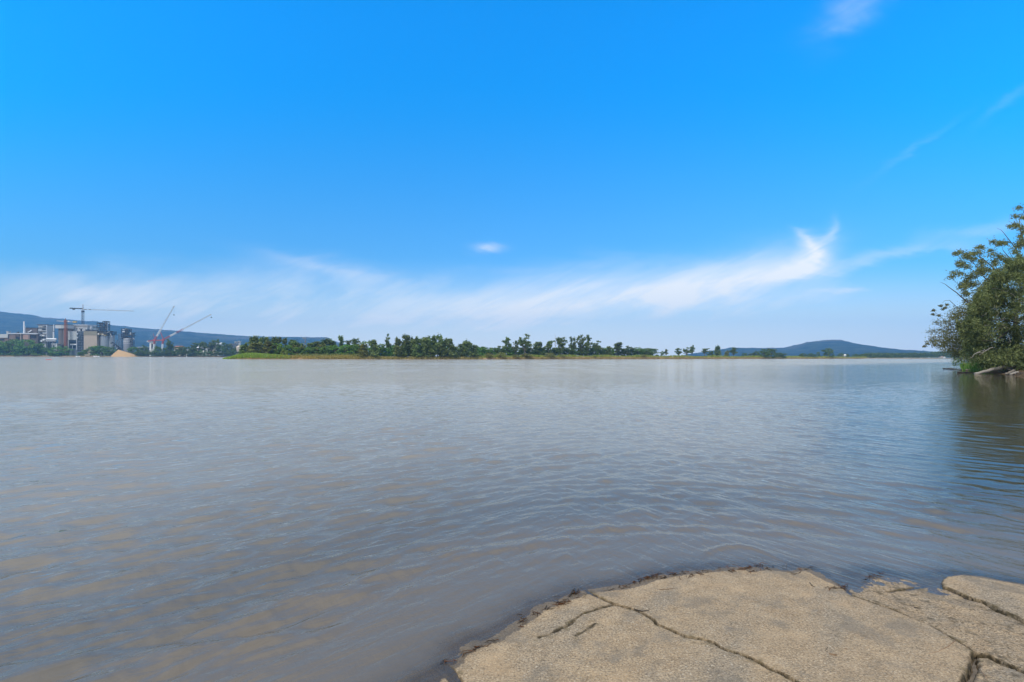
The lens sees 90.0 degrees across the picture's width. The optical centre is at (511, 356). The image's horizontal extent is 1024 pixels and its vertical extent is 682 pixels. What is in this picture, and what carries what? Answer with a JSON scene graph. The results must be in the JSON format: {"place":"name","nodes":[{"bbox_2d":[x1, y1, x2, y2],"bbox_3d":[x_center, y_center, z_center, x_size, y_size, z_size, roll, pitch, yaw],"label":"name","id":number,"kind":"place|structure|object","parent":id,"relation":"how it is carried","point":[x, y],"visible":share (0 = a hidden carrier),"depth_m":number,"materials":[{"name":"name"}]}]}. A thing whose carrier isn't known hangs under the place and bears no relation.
{"place":"outdoors","nodes":[
{"label":"outdoors","id":0,"kind":"place"},
{"bbox_2d":[56,318,76,349],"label":"tower crane","id":1,"kind":"object","parent":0,"point":[65,326],"visible":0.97,"depth_m":828.28,"materials":[{"name":"red metal"}]},
{"bbox_2d":[129,332,135,349],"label":"lift tower","id":2,"kind":"structure","parent":0,"point":[132,339],"depth_m":841.55,"materials":[{"name":"metal"}]},
{"bbox_2d":[147,306,174,351],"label":"luffing crane","id":3,"kind":"object","parent":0,"point":[154,339],"visible":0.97,"depth_m":836.52,"materials":[{"name":"white metal"}]},
{"bbox_2d":[155,314,211,351],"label":"luffing crane","id":4,"kind":"object","parent":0,"point":[163,339],"visible":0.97,"depth_m":836.49,"materials":[{"name":"red metal"}]},
{"bbox_2d":[0,311,407,355],"bbox_3d":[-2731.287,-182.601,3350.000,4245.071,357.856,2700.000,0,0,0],"label":"hills","id":5,"kind":"structure","parent":0,"point":[12,322],"depth_m":3659.40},
{"bbox_2d":[37,356,387,356],"bbox_3d":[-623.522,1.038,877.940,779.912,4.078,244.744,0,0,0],"label":"bank","id":6,"kind":"structure","parent":0,"point":[141,356],"depth_m":810.85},
{"bbox_2d":[0,334,7,355],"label":"long shed","id":7,"kind":"structure","parent":6,"relation":"on","point":[4,338],"depth_m":850.30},
{"bbox_2d":[0,340,12,355],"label":"tree","id":8,"kind":"object","parent":6,"relation":"on","point":[2,345],"visible":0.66,"depth_m":805.78,"materials":[{"name":"green plant"}]},
{"bbox_2d":[0,345,13,355],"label":"tree","id":9,"kind":"object","parent":6,"relation":"on","point":[1,352],"visible":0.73,"depth_m":802.99,"materials":[{"name":"green plant"}]},
{"bbox_2d":[0,339,25,355],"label":"tree","id":10,"kind":"object","parent":6,"relation":"on","point":[10,342],"visible":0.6,"depth_m":805.21,"materials":[{"name":"green plant"}]},
{"bbox_2d":[7,332,40,355],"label":"works building","id":11,"kind":"structure","parent":6,"relation":"on","point":[35,337],"depth_m":835.00,"materials":[{"name":"grey concrete"}]},
{"bbox_2d":[13,339,40,355],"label":"tree","id":12,"kind":"object","parent":6,"relation":"on","point":[19,345],"visible":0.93,"depth_m":802.18,"materials":[{"name":"green plant"}]},
{"bbox_2d":[25,328,37,332],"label":"process hall","id":13,"kind":"structure","parent":6,"relation":"on","point":[31,330],"depth_m":855.00,"materials":[{"name":"metal"}]},
{"bbox_2d":[23,347,39,355],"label":"tree","id":14,"kind":"object","parent":6,"relation":"on","point":[34,351],"visible":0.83,"depth_m":807.05,"materials":[{"name":"green plant"}]},
{"bbox_2d":[25,343,47,355],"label":"tree","id":15,"kind":"object","parent":6,"relation":"on","point":[40,345],"visible":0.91,"depth_m":805.84,"materials":[{"name":"green plant"}]},
{"bbox_2d":[38,347,50,355],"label":"tree","id":16,"kind":"object","parent":6,"relation":"on","point":[45,350],"visible":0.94,"depth_m":810.69,"materials":[{"name":"green plant"}]},
{"bbox_2d":[37,324,54,355],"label":"concrete tower","id":17,"kind":"structure","parent":6,"relation":"on","point":[45,330],"depth_m":840.20,"materials":[{"name":"grey concrete"}]},
{"bbox_2d":[46,338,56,348],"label":"pipe bridge","id":18,"kind":"structure","parent":17,"relation":"attached to","point":[50,343],"depth_m":838.83,"materials":[{"name":"grey metal"}]},
{"bbox_2d":[48,346,72,355],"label":"tree","id":19,"kind":"object","parent":6,"relation":"on","point":[61,353],"visible":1,"depth_m":807.93,"materials":[{"name":"green plant"}]},
{"bbox_2d":[55,324,73,355],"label":"tall silo","id":20,"kind":"object","parent":6,"relation":"on","point":[61,334],"visible":0.54,"depth_m":839.31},
{"bbox_2d":[68,331,80,355],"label":"silo block","id":21,"kind":"structure","parent":6,"relation":"on","point":[72,339],"depth_m":836.20,"materials":[{"name":"grey concrete"}]},
{"bbox_2d":[77,329,83,354],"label":"steel frame tower","id":22,"kind":"structure","parent":6,"relation":"on","point":[81,341],"depth_m":835.80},
{"bbox_2d":[73,325,98,330],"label":"mill building","id":23,"kind":"structure","parent":6,"relation":"on","point":[83,327],"depth_m":851.00,"materials":[{"name":"white metal"}]},
{"bbox_2d":[69,305,129,324],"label":"tower crane","id":24,"kind":"object","parent":23,"relation":"on","point":[90,309],"visible":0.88,"depth_m":864.40,"materials":[{"name":"metal"}]},
{"bbox_2d":[81,346,98,355],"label":"tree","id":25,"kind":"object","parent":6,"relation":"on","point":[91,350],"visible":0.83,"depth_m":810.18,"materials":[{"name":"green plant"}]},
{"bbox_2d":[84,329,101,355],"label":"beige block","id":26,"kind":"structure","parent":6,"relation":"on","point":[92,338],"depth_m":834.00,"materials":[{"name":"concrete"}]},
{"bbox_2d":[89,345,111,355],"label":"tree","id":27,"kind":"object","parent":6,"relation":"on","point":[96,348],"visible":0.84,"depth_m":811.86,"materials":[{"name":"green plant"}]},
{"bbox_2d":[97,331,111,355],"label":"steel silo","id":28,"kind":"object","parent":6,"relation":"on","point":[104,339],"visible":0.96,"depth_m":836.74,"materials":[{"name":"grey metal"}]},
{"bbox_2d":[102,321,109,330],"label":"preheater tower","id":29,"kind":"structure","parent":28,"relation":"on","point":[106,325],"depth_m":846.74,"materials":[{"name":"concrete"}]},
{"bbox_2d":[99,346,116,355],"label":"tree","id":30,"kind":"object","parent":6,"relation":"on","point":[108,351],"visible":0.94,"depth_m":812.58,"materials":[{"name":"green plant"}]},
{"bbox_2d":[107,331,116,355],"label":"steel silo","id":31,"kind":"object","parent":6,"relation":"on","point":[111,338],"visible":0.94,"depth_m":840.53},
{"bbox_2d":[111,350,135,356],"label":"sand heap","id":32,"kind":"object","parent":6,"relation":"on","point":[119,353],"visible":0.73,"depth_m":807.91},
{"bbox_2d":[118,328,132,352],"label":"ribbed silo","id":33,"kind":"object","parent":6,"relation":"on","point":[125,343],"visible":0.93,"depth_m":839.35,"materials":[{"name":"metal"}]},
{"bbox_2d":[166,338,174,352],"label":"tree","id":34,"kind":"object","parent":6,"relation":"on","point":[170,346],"visible":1,"depth_m":825.32,"materials":[{"name":"green plant"}]},
{"bbox_2d":[192,342,202,355],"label":"tree","id":35,"kind":"object","parent":6,"relation":"on","point":[199,346],"visible":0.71,"depth_m":826.42,"materials":[{"name":"green plant"}]},
{"bbox_2d":[203,342,216,351],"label":"tree","id":36,"kind":"object","parent":6,"relation":"on","point":[210,346],"visible":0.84,"depth_m":833.49,"materials":[{"name":"green plant"}]},
{"bbox_2d":[211,339,221,350],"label":"tree","id":37,"kind":"object","parent":6,"relation":"on","point":[217,345],"visible":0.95,"depth_m":826.90,"materials":[{"name":"green plant"}]},
{"bbox_2d":[217,342,227,355],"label":"tree","id":38,"kind":"object","parent":6,"relation":"on","point":[222,349],"visible":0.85,"depth_m":827.94,"materials":[{"name":"green plant"}]},
{"bbox_2d":[0,356,1023,681],"bbox_3d":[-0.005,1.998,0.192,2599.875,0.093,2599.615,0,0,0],"label":"water","id":39,"kind":"structure","parent":0,"point":[266,520],"depth_m":7.54,"materials":[{"name":"liquid"}]},
{"bbox_2d":[0,0,1023,357],"label":"sky","id":40,"kind":"structure","parent":0,"point":[670,175],"materials":[{"name":"blue"}]},
{"bbox_2d":[232,356,863,358],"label":"island","id":41,"kind":"structure","parent":0,"point":[600,358],"depth_m":427.03,"materials":[{"name":"plant"}]},
{"bbox_2d":[239,342,249,353],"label":"casuarina","id":42,"kind":"object","parent":41,"relation":"on","point":[243,347],"visible":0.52,"depth_m":315.54,"materials":[{"name":"green plant"}]},
{"bbox_2d":[243,342,263,353],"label":"casuarina","id":43,"kind":"object","parent":41,"relation":"on","point":[253,346],"visible":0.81,"depth_m":314.13,"materials":[{"name":"green plant"}]},
{"bbox_2d":[223,352,290,358],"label":"reeds","id":44,"kind":"object","parent":41,"relation":"on","point":[253,355],"visible":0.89,"depth_m":301.89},
{"bbox_2d":[262,340,277,353],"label":"casuarina","id":45,"kind":"object","parent":41,"relation":"on","point":[267,344],"visible":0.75,"depth_m":312.34,"materials":[{"name":"green plant"}]},
{"bbox_2d":[266,343,290,354],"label":"tree","id":46,"kind":"object","parent":41,"relation":"on","point":[280,348],"visible":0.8,"depth_m":312.53,"materials":[{"name":"green plant"}]},
{"bbox_2d":[268,354,351,358],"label":"dry grass","id":47,"kind":"structure","parent":41,"relation":"on","point":[300,356],"depth_m":308.06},
{"bbox_2d":[310,347,323,353],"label":"tree","id":48,"kind":"object","parent":41,"relation":"on","point":[317,352],"visible":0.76,"depth_m":321.05,"materials":[{"name":"green plant"}]},
{"bbox_2d":[318,345,331,353],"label":"tree","id":49,"kind":"object","parent":41,"relation":"on","point":[326,348],"visible":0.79,"depth_m":321.19,"materials":[{"name":"green plant"}]},
{"bbox_2d":[296,353,371,356],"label":"undergrowth","id":50,"kind":"object","parent":41,"relation":"on","point":[324,354],"visible":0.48,"depth_m":314.54,"materials":[{"name":"green plant"}]},
{"bbox_2d":[329,345,343,353],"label":"tree","id":51,"kind":"object","parent":41,"relation":"on","point":[333,348],"visible":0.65,"depth_m":323.08,"materials":[{"name":"green plant"}]},
{"bbox_2d":[338,344,352,354],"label":"tree","id":52,"kind":"object","parent":41,"relation":"on","point":[342,347],"visible":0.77,"depth_m":323.34,"materials":[{"name":"green plant"}]},
{"bbox_2d":[347,344,358,353],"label":"tree","id":53,"kind":"object","parent":41,"relation":"on","point":[355,348],"visible":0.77,"depth_m":324.76,"materials":[{"name":"green plant"}]},
{"bbox_2d":[357,343,368,356],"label":"casuarina","id":54,"kind":"object","parent":41,"relation":"on","point":[363,351],"visible":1,"depth_m":315.45,"materials":[{"name":"green plant"}]},
{"bbox_2d":[367,339,379,355],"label":"casuarina","id":55,"kind":"object","parent":41,"relation":"on","point":[372,351],"visible":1,"depth_m":315.74,"materials":[{"name":"green plant"}]},
{"bbox_2d":[376,343,387,356],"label":"tree","id":56,"kind":"object","parent":41,"relation":"on","point":[380,348],"visible":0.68,"depth_m":328.38,"materials":[{"name":"green plant"}]},
{"bbox_2d":[314,355,482,358],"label":"rusty scrub","id":57,"kind":"object","parent":41,"relation":"on","point":[398,357],"visible":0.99,"depth_m":319.72,"materials":[{"name":"plant"}]},
{"bbox_2d":[392,336,404,356],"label":"casuarina","id":58,"kind":"object","parent":41,"relation":"on","point":[397,350],"visible":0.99,"depth_m":319.58,"materials":[{"name":"green plant"}]},
{"bbox_2d":[400,345,408,356],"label":"casuarina","id":59,"kind":"object","parent":41,"relation":"on","point":[404,353],"visible":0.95,"depth_m":320.47,"materials":[{"name":"green plant"}]},
{"bbox_2d":[400,334,411,356],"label":"casuarina","id":60,"kind":"object","parent":41,"relation":"on","point":[406,337],"visible":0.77,"depth_m":325.62,"materials":[{"name":"green plant"}]},
{"bbox_2d":[409,336,419,356],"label":"casuarina","id":61,"kind":"object","parent":41,"relation":"on","point":[415,341],"visible":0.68,"depth_m":324.40,"materials":[{"name":"green plant"}]},
{"bbox_2d":[411,344,421,356],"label":"casuarina","id":62,"kind":"object","parent":41,"relation":"on","point":[417,347],"visible":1,"depth_m":322.14,"materials":[{"name":"green plant"}]},
{"bbox_2d":[420,337,430,356],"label":"casuarina","id":63,"kind":"object","parent":41,"relation":"on","point":[425,341],"visible":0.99,"depth_m":324.17,"materials":[{"name":"green plant"}]},
{"bbox_2d":[424,345,436,356],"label":"casuarina","id":64,"kind":"object","parent":41,"relation":"on","point":[431,351],"visible":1,"depth_m":324.04,"materials":[{"name":"green plant"}]},
{"bbox_2d":[428,335,437,352],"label":"casuarina","id":65,"kind":"object","parent":41,"relation":"on","point":[434,339],"visible":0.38,"depth_m":333.73,"materials":[{"name":"green plant"}]},
{"bbox_2d":[434,333,444,354],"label":"casuarina","id":66,"kind":"object","parent":41,"relation":"on","point":[440,340],"visible":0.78,"depth_m":329.02,"materials":[{"name":"green plant"}]},
{"bbox_2d":[436,344,448,356],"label":"casuarina","id":67,"kind":"object","parent":41,"relation":"on","point":[441,351],"visible":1,"depth_m":326.97,"materials":[{"name":"green plant"}]},
{"bbox_2d":[445,337,456,358],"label":"casuarina","id":68,"kind":"object","parent":41,"relation":"on","point":[449,346],"visible":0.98,"depth_m":329.28,"materials":[{"name":"green plant"}]},
{"bbox_2d":[456,343,465,356],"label":"casuarina","id":69,"kind":"object","parent":41,"relation":"on","point":[460,350],"visible":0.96,"depth_m":334.79,"materials":[{"name":"green plant"}]},
{"bbox_2d":[459,341,470,356],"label":"casuarina","id":70,"kind":"object","parent":41,"relation":"on","point":[466,345],"visible":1,"depth_m":334.64,"materials":[{"name":"green plant"}]},
{"bbox_2d":[465,338,475,356],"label":"casuarina","id":71,"kind":"object","parent":41,"relation":"on","point":[468,353],"visible":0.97,"depth_m":335.06,"materials":[{"name":"green plant"}]},
{"bbox_2d":[470,344,477,356],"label":"casuarina","id":72,"kind":"object","parent":41,"relation":"on","point":[473,349],"visible":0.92,"depth_m":337.45,"materials":[{"name":"green plant"}]},
{"bbox_2d":[502,337,511,354],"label":"gum tree","id":73,"kind":"object","parent":41,"relation":"on","point":[507,343],"visible":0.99,"depth_m":371.93,"materials":[{"name":"green plant"}]},
{"bbox_2d":[511,340,519,354],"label":"gum tree","id":74,"kind":"object","parent":41,"relation":"on","point":[516,347],"visible":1,"depth_m":370.36,"materials":[{"name":"green plant"}]},
{"bbox_2d":[518,334,535,352],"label":"gum tree","id":75,"kind":"object","parent":41,"relation":"on","point":[527,344],"visible":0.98,"depth_m":378.95,"materials":[{"name":"green plant"}]},
{"bbox_2d":[532,342,542,354],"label":"casuarina","id":76,"kind":"object","parent":41,"relation":"on","point":[538,346],"visible":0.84,"depth_m":386.75,"materials":[{"name":"green plant"}]},
{"bbox_2d":[544,340,555,352],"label":"gum tree","id":77,"kind":"object","parent":41,"relation":"on","point":[549,344],"visible":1,"depth_m":389.54,"materials":[{"name":"green plant"}]},
{"bbox_2d":[551,348,563,355],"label":"tree","id":78,"kind":"object","parent":41,"relation":"on","point":[557,351],"visible":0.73,"depth_m":394.61,"materials":[{"name":"green plant"}]},
{"bbox_2d":[555,337,567,353],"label":"gum tree","id":79,"kind":"object","parent":41,"relation":"on","point":[560,343],"visible":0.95,"depth_m":398.03,"materials":[{"name":"green plant"}]},
{"bbox_2d":[568,336,579,348],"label":"gum tree","id":80,"kind":"object","parent":41,"relation":"on","point":[571,346],"visible":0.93,"depth_m":410.49,"materials":[{"name":"green plant"}]},
{"bbox_2d":[577,335,584,355],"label":"gum tree","id":81,"kind":"object","parent":41,"relation":"on","point":[581,342],"visible":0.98,"depth_m":412.97,"materials":[{"name":"green plant"}]},
{"bbox_2d":[576,347,589,355],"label":"tree","id":82,"kind":"object","parent":41,"relation":"on","point":[582,352],"visible":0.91,"depth_m":411.22,"materials":[{"name":"green plant"}]},
{"bbox_2d":[583,335,592,355],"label":"gum tree","id":83,"kind":"object","parent":41,"relation":"on","point":[587,345],"visible":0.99,"depth_m":412.99,"materials":[{"name":"green plant"}]},
{"bbox_2d":[591,340,602,352],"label":"gum tree","id":84,"kind":"object","parent":41,"relation":"on","point":[596,346],"visible":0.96,"depth_m":423.41,"materials":[{"name":"green plant"}]},
{"bbox_2d":[614,342,622,355],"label":"gum tree","id":85,"kind":"object","parent":41,"relation":"on","point":[617,346],"visible":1,"depth_m":435.48,"materials":[{"name":"green plant"}]},
{"bbox_2d":[621,345,634,355],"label":"tree","id":86,"kind":"object","parent":41,"relation":"on","point":[628,351],"visible":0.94,"depth_m":441.24,"materials":[{"name":"green plant"}]},
{"bbox_2d":[477,354,866,357],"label":"yellow grass","id":87,"kind":"structure","parent":41,"relation":"on","point":[567,355],"depth_m":440.13,"materials":[{"name":"plant"}]},
{"bbox_2d":[496,356,865,358],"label":"bank scrub","id":88,"kind":"object","parent":41,"relation":"on","point":[656,357],"visible":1,"depth_m":430.96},
{"bbox_2d":[713,345,720,355],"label":"tree","id":89,"kind":"object","parent":41,"relation":"on","point":[717,350],"visible":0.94,"depth_m":513.04,"materials":[{"name":"green plant"}]},
{"bbox_2d":[756,348,769,357],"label":"tree","id":90,"kind":"object","parent":41,"relation":"on","point":[763,353],"visible":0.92,"depth_m":551.72,"materials":[{"name":"green plant"}]},
{"bbox_2d":[763,348,778,357],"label":"tree","id":91,"kind":"object","parent":41,"relation":"on","point":[771,351],"visible":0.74,"depth_m":562.26,"materials":[{"name":"green plant"}]},
{"bbox_2d":[821,348,834,356],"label":"tree","id":92,"kind":"object","parent":41,"relation":"on","point":[828,351],"visible":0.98,"depth_m":636.71,"materials":[{"name":"green plant"}]},
{"bbox_2d":[432,566,1023,681],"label":"shore bed","id":93,"kind":"object","parent":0,"point":[853,579],"visible":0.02,"depth_m":4.80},
{"bbox_2d":[409,667,448,681],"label":"concrete slab","id":94,"kind":"structure","parent":93,"relation":"on","point":[431,674],"depth_m":3.20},
{"bbox_2d":[437,587,792,681],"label":"rock slab","id":95,"kind":"structure","parent":93,"relation":"on","point":[589,638],"depth_m":3.41,"materials":[{"name":"stone"}]},
{"bbox_2d":[440,562,882,664],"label":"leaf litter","id":96,"kind":"object","parent":95,"relation":"on","point":[640,579],"visible":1,"depth_m":4.45,"materials":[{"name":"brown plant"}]},
{"bbox_2d":[580,563,974,681],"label":"rock slab","id":97,"kind":"structure","parent":93,"relation":"on","point":[785,622],"depth_m":3.76,"materials":[{"name":"stone"}]},
{"bbox_2d":[846,574,1023,673],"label":"rock slab","id":98,"kind":"structure","parent":93,"relation":"on","point":[980,630],"depth_m":3.92,"materials":[{"name":"stone"}]},
{"bbox_2d":[940,574,1023,623],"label":"rock slab","id":99,"kind":"structure","parent":93,"relation":"on","point":[1002,597],"depth_m":4.31,"materials":[{"name":"stone"}]},
{"bbox_2d":[973,658,1023,681],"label":"rock","id":100,"kind":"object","parent":93,"relation":"on","point":[992,671],"depth_m":3.15,"materials":[{"name":"stone"}]},
{"bbox_2d":[688,340,961,357],"bbox_3d":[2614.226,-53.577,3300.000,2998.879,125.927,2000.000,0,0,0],"label":"hills","id":101,"kind":"structure","parent":0,"point":[851,349],"depth_m":3204.93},
{"bbox_2d":[895,358,933,358],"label":"bank","id":102,"kind":"structure","parent":0,"point":[914,358],"depth_m":886.05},
{"bbox_2d":[860,351,966,357],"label":"distant woods","id":103,"kind":"object","parent":102,"relation":"on","point":[900,355],"visible":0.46,"depth_m":892.35,"materials":[{"name":"green plant"}]},
{"bbox_2d":[991,369,1023,377],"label":"bank","id":104,"kind":"structure","parent":0,"point":[1002,372],"depth_m":62.76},
{"bbox_2d":[922,294,992,360],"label":"tree","id":105,"kind":"object","parent":104,"relation":"on","point":[954,340],"visible":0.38,"depth_m":90.87,"materials":[{"name":"green plant"}]},
{"bbox_2d":[959,361,984,371],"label":"reeds","id":106,"kind":"object","parent":104,"relation":"on","point":[969,366],"visible":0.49,"depth_m":77.25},
{"bbox_2d":[941,203,1023,320],"bbox_3d":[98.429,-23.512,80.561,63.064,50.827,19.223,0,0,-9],"label":"gum tree","id":107,"kind":"object","parent":104,"relation":"on","point":[963,284],"visible":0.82,"depth_m":79.14,"materials":[{"name":"green plant"}]},
{"bbox_2d":[955,252,1023,370],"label":"casuarina","id":108,"kind":"object","parent":104,"relation":"on","point":[977,335],"visible":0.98,"depth_m":63.59,"materials":[{"name":"green plant"}]},
{"bbox_2d":[974,365,1015,373],"bbox_3d":[59.429,1.658,62.800,6.953,1.244,0.921,0,0,-17],"label":"fallen log","id":109,"kind":"object","parent":104,"relation":"on","point":[994,369],"visible":0.84,"depth_m":62.77,"materials":[{"name":"grey wood"}]},
{"bbox_2d":[986,354,1023,371],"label":"shrub","id":110,"kind":"object","parent":104,"relation":"on","point":[1016,364],"visible":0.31,"depth_m":63.37,"materials":[{"name":"green plant"}]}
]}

